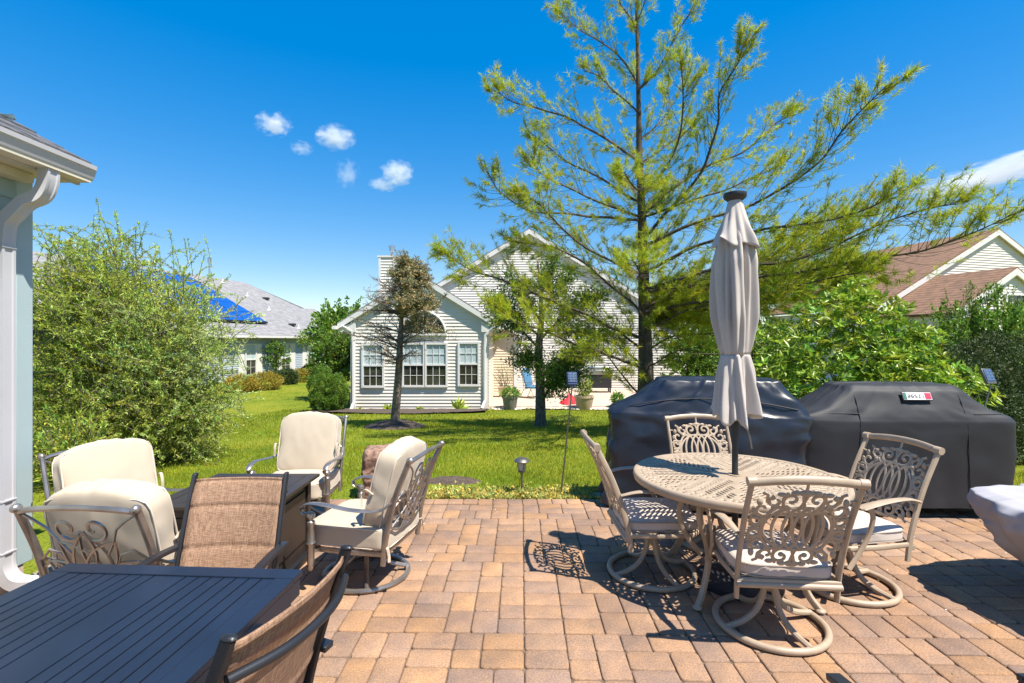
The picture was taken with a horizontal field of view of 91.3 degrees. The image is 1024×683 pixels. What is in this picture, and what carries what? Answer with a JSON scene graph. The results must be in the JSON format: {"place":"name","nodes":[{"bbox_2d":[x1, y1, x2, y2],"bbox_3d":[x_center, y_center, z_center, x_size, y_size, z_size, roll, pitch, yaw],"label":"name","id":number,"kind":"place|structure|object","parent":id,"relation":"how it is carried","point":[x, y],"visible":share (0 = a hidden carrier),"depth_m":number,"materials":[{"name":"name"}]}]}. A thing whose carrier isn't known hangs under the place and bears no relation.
{"place":"outdoors","nodes":[
{"label":"outdoors","id":0,"kind":"place"},
{"bbox_2d":[0,0,1023,342],"label":"sky","id":1,"kind":"structure","parent":0,"point":[305,140],"materials":[{"name":"blue"}]},
{"bbox_2d":[23,345,1023,574],"bbox_3d":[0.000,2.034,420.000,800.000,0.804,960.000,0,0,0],"label":"lawn","id":2,"kind":"structure","parent":0,"point":[42,534],"depth_m":9.44,"materials":[{"name":"green plant"}]},
{"bbox_2d":[31,565,57,574],"bbox_3d":[-3.140,1.596,1.050,0.320,0.029,8.100,0,0,0],"label":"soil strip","id":3,"kind":"object","parent":2,"relation":"on","point":[49,568],"visible":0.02,"depth_m":3.48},
{"bbox_2d":[0,113,96,595],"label":"house","id":4,"kind":"structure","parent":2,"relation":"on","point":[28,156],"depth_m":3.12,"materials":[{"name":"white"}]},
{"bbox_2d":[33,405,158,491],"bbox_3d":[-4.935,1.231,5.712,1.687,1.072,0.968,0,0,-12],"label":"shrub","id":5,"kind":"object","parent":2,"relation":"on","point":[70,432],"visible":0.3,"depth_m":5.66,"materials":[{"name":"green plant"}]},
{"bbox_2d":[33,199,265,471],"bbox_3d":[-5.824,0.152,7.470,4.102,4.480,3.176,0,0,0],"label":"willow shrub","id":6,"kind":"object","parent":2,"relation":"on","point":[161,405],"visible":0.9,"depth_m":7.06,"materials":[{"name":"green plant"}]},
{"bbox_2d":[33,251,332,387],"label":"house","id":7,"kind":"structure","parent":2,"relation":"on","point":[283,318],"depth_m":32.52,"materials":[{"name":"grey"}]},
{"bbox_2d":[238,344,261,374],"bbox_3d":[-15.511,1.080,29.750,0.091,1.900,1.820,0,0,15],"label":"window","id":8,"kind":"structure","parent":7,"relation":"in","point":[253,361],"depth_m":29.82,"materials":[{"name":"white plastic"}]},
{"bbox_2d":[275,343,294,369],"bbox_3d":[-14.727,1.080,32.602,0.091,1.900,1.830,0,0,15],"label":"window","id":9,"kind":"structure","parent":7,"relation":"in","point":[288,346],"depth_m":32.97,"materials":[{"name":"white plastic"}]},
{"bbox_2d":[302,344,319,366],"bbox_3d":[-14.050,1.080,35.062,0.091,1.900,1.830,0,0,15],"label":"window","id":10,"kind":"structure","parent":7,"relation":"in","point":[304,351],"depth_m":34.47,"materials":[{"name":"white plastic"}]},
{"bbox_2d":[222,373,259,392],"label":"round shrub","id":11,"kind":"object","parent":2,"relation":"on","point":[253,383],"visible":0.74,"depth_m":23.26,"materials":[{"name":"yellow plant"}]},
{"bbox_2d":[245,370,283,390],"bbox_3d":[-12.126,1.952,24.517,1.851,1.158,1.565,0,0,0],"label":"round shrub","id":12,"kind":"object","parent":2,"relation":"on","point":[262,377],"visible":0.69,"depth_m":24.29,"materials":[{"name":"yellow plant"}]},
{"bbox_2d":[260,337,291,372],"bbox_3d":[-14.508,1.025,30.971,1.723,2.590,1.548,0,0,0],"label":"young tree","id":13,"kind":"object","parent":2,"relation":"on","point":[276,357],"visible":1,"depth_m":30.85,"materials":[{"name":"green plant"}]},
{"bbox_2d":[275,366,299,384],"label":"round shrub","id":14,"kind":"object","parent":2,"relation":"on","point":[292,377],"visible":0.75,"depth_m":26.79,"materials":[{"name":"green plant"}]},
{"bbox_2d":[287,367,317,381],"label":"round shrub","id":15,"kind":"object","parent":2,"relation":"on","point":[301,373],"visible":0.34,"depth_m":28.16,"materials":[{"name":"yellow plant"}]},
{"bbox_2d":[300,327,350,398],"bbox_3d":[-7.158,0.881,20.515,2.945,3.226,2.355,0,0,0],"label":"ornamental tree","id":16,"kind":"object","parent":2,"relation":"on","point":[331,350],"visible":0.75,"depth_m":20.18,"materials":[{"name":"green plant"}]},
{"bbox_2d":[293,295,362,370],"bbox_3d":[-11.165,-0.313,31.993,5.028,5.224,3.959,0,0,-28],"label":"maple tree","id":17,"kind":"object","parent":2,"relation":"on","point":[324,321],"visible":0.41,"depth_m":31.43,"materials":[{"name":"green plant"}]},
{"bbox_2d":[361,443,391,498],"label":"stone block","id":18,"kind":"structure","parent":2,"relation":"on","point":[371,453],"depth_m":5.12,"materials":[{"name":"brown stone"}]},
{"bbox_2d":[364,419,424,429],"bbox_3d":[-2.836,1.991,12.100,1.600,0.232,1.440,0,0,0],"label":"mulch mound","id":19,"kind":"object","parent":2,"relation":"on","point":[402,424],"visible":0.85,"depth_m":11.81,"materials":[{"name":"brown soil"}]},
{"bbox_2d":[310,408,487,412],"bbox_3d":[-3.725,2.310,16.715,5.750,0.147,2.070,0,0,0],"label":"mulch bed","id":20,"kind":"object","parent":2,"relation":"on","point":[408,410],"visible":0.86,"depth_m":16.34,"materials":[{"name":"brown soil"}]},
{"bbox_2d":[305,364,349,412],"bbox_3d":[-6.149,1.584,16.712,1.491,1.733,1.277,0,0,0],"label":"round shrub","id":21,"kind":"object","parent":20,"relation":"on","point":[319,398],"visible":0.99,"depth_m":16.44,"materials":[{"name":"green plant"}]},
{"bbox_2d":[382,403,391,408],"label":"hosta","id":22,"kind":"object","parent":20,"relation":"on","point":[385,406],"visible":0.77,"depth_m":17.26,"materials":[{"name":"green plant"}]},
{"bbox_2d":[451,397,469,408],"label":"hosta","id":23,"kind":"object","parent":20,"relation":"on","point":[458,404],"visible":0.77,"depth_m":17.22,"materials":[{"name":"green plant"}]},
{"bbox_2d":[339,246,459,420],"bbox_3d":[-2.720,-0.099,12.204,2.882,4.409,2.549,0,0,0],"label":"spruce tree","id":24,"kind":"object","parent":2,"relation":"on","point":[411,280],"visible":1,"depth_m":11.93,"materials":[{"name":"green plant"}]},
{"bbox_2d":[429,476,480,484],"bbox_3d":[-0.720,1.680,6.020,0.840,0.123,0.400,0,0,0],"label":"mulch patch","id":25,"kind":"object","parent":2,"relation":"on","point":[447,480],"visible":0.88,"depth_m":5.93,"materials":[{"name":"brown soil"}]},
{"bbox_2d":[417,480,601,499],"bbox_3d":[-0.271,1.603,5.487,2.493,0.171,0.815,0,0,0],"label":"ground cover","id":26,"kind":"object","parent":2,"relation":"on","point":[468,492],"visible":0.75,"depth_m":5.26,"materials":[{"name":"yellow plant"}]},
{"bbox_2d":[498,385,520,410],"bbox_3d":[-0.094,1.965,17.665,0.862,0.903,0.753,0,0,-20],"label":"planter","id":27,"kind":"object","parent":2,"relation":"on","point":[509,401],"visible":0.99,"depth_m":17.46,"materials":[{"name":"grey plastic"}]},
{"bbox_2d":[332,228,697,409],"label":"house","id":28,"kind":"structure","parent":2,"relation":"on","point":[438,374],"depth_m":17.69,"materials":[{"name":"beige"}]},
{"bbox_2d":[361,343,384,387],"bbox_3d":[-4.894,0.847,17.639,0.802,1.556,0.080,0,0,0],"label":"window","id":29,"kind":"structure","parent":28,"relation":"in","point":[371,377],"depth_m":17.66,"materials":[{"name":"white glass"}]},
{"bbox_2d":[402,343,423,386],"bbox_3d":[-3.471,0.823,17.639,0.817,1.571,0.080,0,0,0],"label":"window","id":30,"kind":"structure","parent":28,"relation":"in","point":[413,372],"depth_m":17.66,"materials":[{"name":"white glass"}]},
{"bbox_2d":[403,310,446,334],"bbox_3d":[-3.132,-0.661,17.625,1.680,0.898,0.100,0,0,0],"label":"arched window","id":31,"kind":"structure","parent":28,"relation":"in","point":[440,322],"depth_m":17.64,"materials":[{"name":"glass"}]},
{"bbox_2d":[424,343,447,386],"bbox_3d":[-2.670,0.823,17.639,0.817,1.571,0.080,0,0,0],"label":"window","id":32,"kind":"structure","parent":28,"relation":"in","point":[436,354],"depth_m":17.66,"materials":[{"name":"white glass"}]},
{"bbox_2d":[458,342,479,385],"bbox_3d":[-1.524,0.793,17.639,0.771,1.571,0.080,0,0,0],"label":"window","id":33,"kind":"structure","parent":28,"relation":"in","point":[468,352],"depth_m":17.66,"materials":[{"name":"white glass"}]},
{"bbox_2d":[514,457,529,488],"bbox_3d":[0.105,1.457,5.360,0.175,0.430,0.175,0,0,0],"label":"path light","id":34,"kind":"object","parent":2,"relation":"on","point":[521,462],"visible":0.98,"depth_m":5.33,"materials":[{"name":"grey metal"}]},
{"bbox_2d":[478,239,617,426],"bbox_3d":[1.074,-0.169,12.358,3.880,4.701,2.013,0,0,0],"label":"crabapple tree","id":35,"kind":"object","parent":2,"relation":"on","point":[556,370],"visible":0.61,"depth_m":12.02,"materials":[{"name":"green plant"}]},
{"bbox_2d":[491,406,608,409],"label":"white stones","id":36,"kind":"object","parent":2,"relation":"on","point":[572,408],"visible":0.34,"depth_m":17.76,"materials":[{"name":"white stone"}]},
{"bbox_2d":[560,372,577,492],"bbox_3d":[0.598,0.993,5.317,0.186,1.338,0.074,0,0,-6],"label":"solar spotlight","id":37,"kind":"object","parent":2,"relation":"on","point":[571,378],"visible":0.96,"depth_m":5.29,"materials":[{"name":"grey metal"}]},
{"bbox_2d":[609,390,624,403],"bbox_3d":[3.772,2.063,17.801,0.670,0.712,0.659,0,0,0],"label":"planter","id":38,"kind":"object","parent":2,"relation":"on","point":[614,397],"visible":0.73,"depth_m":17.71,"materials":[{"name":"green plastic"}]},
{"bbox_2d":[655,311,720,375],"bbox_3d":[7.914,0.467,21.422,3.537,4.072,2.741,0,0,0],"label":"shrub","id":39,"kind":"object","parent":2,"relation":"on","point":[693,368],"visible":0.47,"depth_m":21.09,"materials":[{"name":"green plant"}]},
{"bbox_2d":[424,0,1023,392],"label":"pine tree","id":40,"kind":"object","parent":2,"relation":"on","point":[673,301],"visible":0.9,"depth_m":9.61,"materials":[{"name":"green plant"}]},
{"bbox_2d":[689,308,833,385],"bbox_3d":[7.250,0.675,14.575,4.413,3.377,2.664,0,0,0],"label":"backyard shrub","id":41,"kind":"object","parent":2,"relation":"on","point":[759,344],"visible":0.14,"depth_m":14.33,"materials":[{"name":"green plant"}]},
{"bbox_2d":[751,274,1006,407],"bbox_3d":[4.733,0.399,7.124,3.435,2.781,2.420,0,0,0],"label":"broadleaf shrub","id":42,"kind":"object","parent":2,"relation":"on","point":[855,349],"visible":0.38,"depth_m":6.86,"materials":[{"name":"green plant"}]},
{"bbox_2d":[767,228,1023,384],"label":"house","id":43,"kind":"structure","parent":2,"relation":"on","point":[997,256],"depth_m":23.22,"materials":[{"name":"beige"}]},
{"bbox_2d":[1004,293,1023,316],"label":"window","id":44,"kind":"structure","parent":43,"relation":"in","point":[1015,297],"depth_m":19.97,"materials":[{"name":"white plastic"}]},
{"bbox_2d":[884,328,1023,464],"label":"yew hedge","id":45,"kind":"object","parent":2,"relation":"on","point":[1011,384],"visible":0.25,"depth_m":7.10,"materials":[{"name":"green plant"}]},
{"bbox_2d":[885,280,1023,399],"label":"tall shrub","id":46,"kind":"object","parent":2,"relation":"on","point":[969,325],"visible":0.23,"depth_m":9.08,"materials":[{"name":"green plant"}]},
{"bbox_2d":[979,369,996,405],"bbox_3d":[5.497,1.012,5.903,0.439,1.379,0.103,0,0,-12],"label":"solar spotlight","id":47,"kind":"object","parent":2,"relation":"on","point":[987,375],"visible":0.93,"depth_m":5.90,"materials":[{"name":"blue glass"}]},
{"bbox_2d":[489,390,635,408],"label":"neighbour patio","id":48,"kind":"structure","parent":0,"point":[601,398],"depth_m":20.04,"materials":[{"name":"beige concrete"}]},
{"bbox_2d":[492,363,516,396],"bbox_3d":[-0.394,1.598,21.104,1.259,1.444,0.827,0,0,0],"label":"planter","id":49,"kind":"object","parent":48,"relation":"on","point":[500,386],"visible":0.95,"depth_m":20.95,"materials":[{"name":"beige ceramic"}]},
{"bbox_2d":[520,368,535,398],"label":"patio chair","id":50,"kind":"object","parent":48,"relation":"on","point":[527,382],"visible":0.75,"depth_m":20.56,"materials":[{"name":"blue metal"}]},
{"bbox_2d":[559,393,575,404],"bbox_3d":[2.112,2.096,18.547,0.768,0.437,0.533,0,0,17],"label":"folded cover","id":51,"kind":"object","parent":48,"relation":"on","point":[567,401],"visible":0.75,"depth_m":18.48,"materials":[{"name":"red fabric"}]},
{"bbox_2d":[574,375,593,410],"bbox_3d":[2.557,1.743,17.750,0.725,1.353,0.720,0,0,0],"label":"planter","id":52,"kind":"object","parent":48,"relation":"on","point":[584,401],"visible":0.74,"depth_m":17.58,"materials":[{"name":"beige ceramic"}]},
{"bbox_2d":[587,366,622,392],"bbox_3d":[4.210,1.722,22.871,1.615,1.236,0.658,0,0,0],"label":"griddle grill","id":53,"kind":"object","parent":48,"relation":"on","point":[604,383],"visible":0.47,"depth_m":22.64,"materials":[{"name":"black metal"}]},
{"bbox_2d":[291,499,1023,682],"bbox_3d":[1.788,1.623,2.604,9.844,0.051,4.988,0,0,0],"label":"patio","id":54,"kind":"structure","parent":0,"point":[964,546],"depth_m":2.95,"materials":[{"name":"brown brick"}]},
{"bbox_2d":[9,478,180,576],"bbox_3d":[-1.903,1.125,2.552,0.707,0.945,0.777,0,0,2],"label":"lounge chair","id":55,"kind":"object","parent":54,"relation":"on","point":[118,521],"visible":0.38,"depth_m":2.30,"materials":[{"name":"beige fabric"}]},
{"bbox_2d":[37,438,184,566],"bbox_3d":[-2.558,1.125,3.262,0.778,0.945,0.707,0,0,28],"label":"lounge chair","id":56,"kind":"object","parent":54,"relation":"on","point":[129,458],"visible":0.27,"depth_m":3.27,"materials":[{"name":"beige fabric"}]},
{"bbox_2d":[0,563,302,682],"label":"dining table","id":57,"kind":"object","parent":54,"relation":"on","point":[88,623],"visible":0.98,"depth_m":1.60,"materials":[{"name":"black metal"}]},
{"bbox_2d":[137,472,288,568],"bbox_3d":[-1.333,1.122,2.196,0.550,0.945,0.709,0,0,-2],"label":"sling chair","id":58,"kind":"object","parent":54,"relation":"on","point":[232,522],"visible":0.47,"depth_m":2.42,"materials":[{"name":"brown fabric"}]},
{"bbox_2d":[170,473,319,569],"bbox_3d":[-1.840,1.300,3.410,0.770,0.601,0.770,0,0,0],"label":"fire table","id":59,"kind":"object","parent":54,"relation":"on","point":[293,554],"visible":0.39,"depth_m":3.49,"materials":[{"name":"brown metal"}]},
{"bbox_2d":[205,544,352,682],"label":"sling chair","id":60,"kind":"object","parent":54,"relation":"on","point":[289,644],"visible":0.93,"depth_m":1.27,"materials":[{"name":"brown fabric"}]},
{"bbox_2d":[246,411,348,513],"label":"lounge chair","id":61,"kind":"object","parent":54,"relation":"on","point":[310,441],"visible":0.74,"depth_m":4.56,"materials":[{"name":"beige fabric"}]},
{"bbox_2d":[299,436,444,593],"bbox_3d":[-0.914,1.125,3.421,0.778,0.945,0.707,0,0,13],"label":"lounge chair","id":62,"kind":"object","parent":54,"relation":"on","point":[382,521],"visible":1,"depth_m":3.19,"materials":[{"name":"beige fabric"}]},
{"bbox_2d":[580,429,702,592],"bbox_3d":[0.882,1.118,3.468,0.774,0.956,0.712,0,0,-1],"label":"dining chair","id":63,"kind":"object","parent":54,"relation":"on","point":[654,518],"visible":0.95,"depth_m":3.29,"materials":[{"name":"beige metal"}]},
{"bbox_2d":[597,376,813,513],"bbox_3d":[1.882,0.966,5.008,2.042,1.232,0.880,0,0,12],"label":"covered grill","id":64,"kind":"object","parent":54,"relation":"on","point":[781,429],"visible":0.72,"depth_m":4.74,"materials":[{"name":"black fabric"}]},
{"bbox_2d":[664,414,766,557],"bbox_3d":[1.620,1.118,4.063,0.712,0.956,0.774,0,0,0],"label":"dining chair","id":65,"kind":"object","parent":54,"relation":"on","point":[696,425],"visible":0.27,"depth_m":4.33,"materials":[{"name":"beige metal"}]},
{"bbox_2d":[697,190,771,600],"bbox_3d":[1.478,0.305,3.320,0.480,2.590,0.480,0,0,0],"label":"closed umbrella","id":66,"kind":"object","parent":54,"relation":"on","point":[734,306],"visible":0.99,"depth_m":3.23,"materials":[{"name":"grey fabric"}]},
{"bbox_2d":[633,452,854,614],"bbox_3d":[1.478,1.239,3.320,1.314,0.723,1.314,0,0,0],"label":"round table","id":67,"kind":"object","parent":54,"relation":"on","point":[701,481],"visible":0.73,"depth_m":3.14,"materials":[{"name":"beige metal"}]},
{"bbox_2d":[705,476,870,655],"bbox_3d":[1.448,1.118,2.747,0.712,0.956,0.774,0,0,5],"label":"dining chair","id":68,"kind":"object","parent":54,"relation":"on","point":[773,561],"visible":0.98,"depth_m":2.57,"materials":[{"name":"beige metal"}]},
{"bbox_2d":[784,432,944,607],"bbox_3d":[2.267,1.118,3.304,0.774,0.956,0.712,0,0,-10],"label":"dining chair","id":69,"kind":"object","parent":54,"relation":"on","point":[871,530],"visible":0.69,"depth_m":3.15,"materials":[{"name":"beige metal"}]},
{"bbox_2d":[798,381,1016,508],"bbox_3d":[3.599,0.995,4.860,2.016,1.210,0.711,0,0,3],"label":"covered grill","id":70,"kind":"object","parent":54,"relation":"on","point":[975,440],"visible":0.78,"depth_m":4.53,"materials":[{"name":"black fabric"}]},
{"bbox_2d":[826,673,1023,682],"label":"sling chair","id":71,"kind":"object","parent":54,"relation":"on","point":[835,678],"visible":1,"depth_m":1.43,"materials":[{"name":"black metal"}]},
{"bbox_2d":[967,484,1023,562],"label":"covered furniture","id":72,"kind":"object","parent":54,"relation":"on","point":[999,510],"visible":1,"depth_m":3.09,"materials":[{"name":"grey fabric"}]}
]}

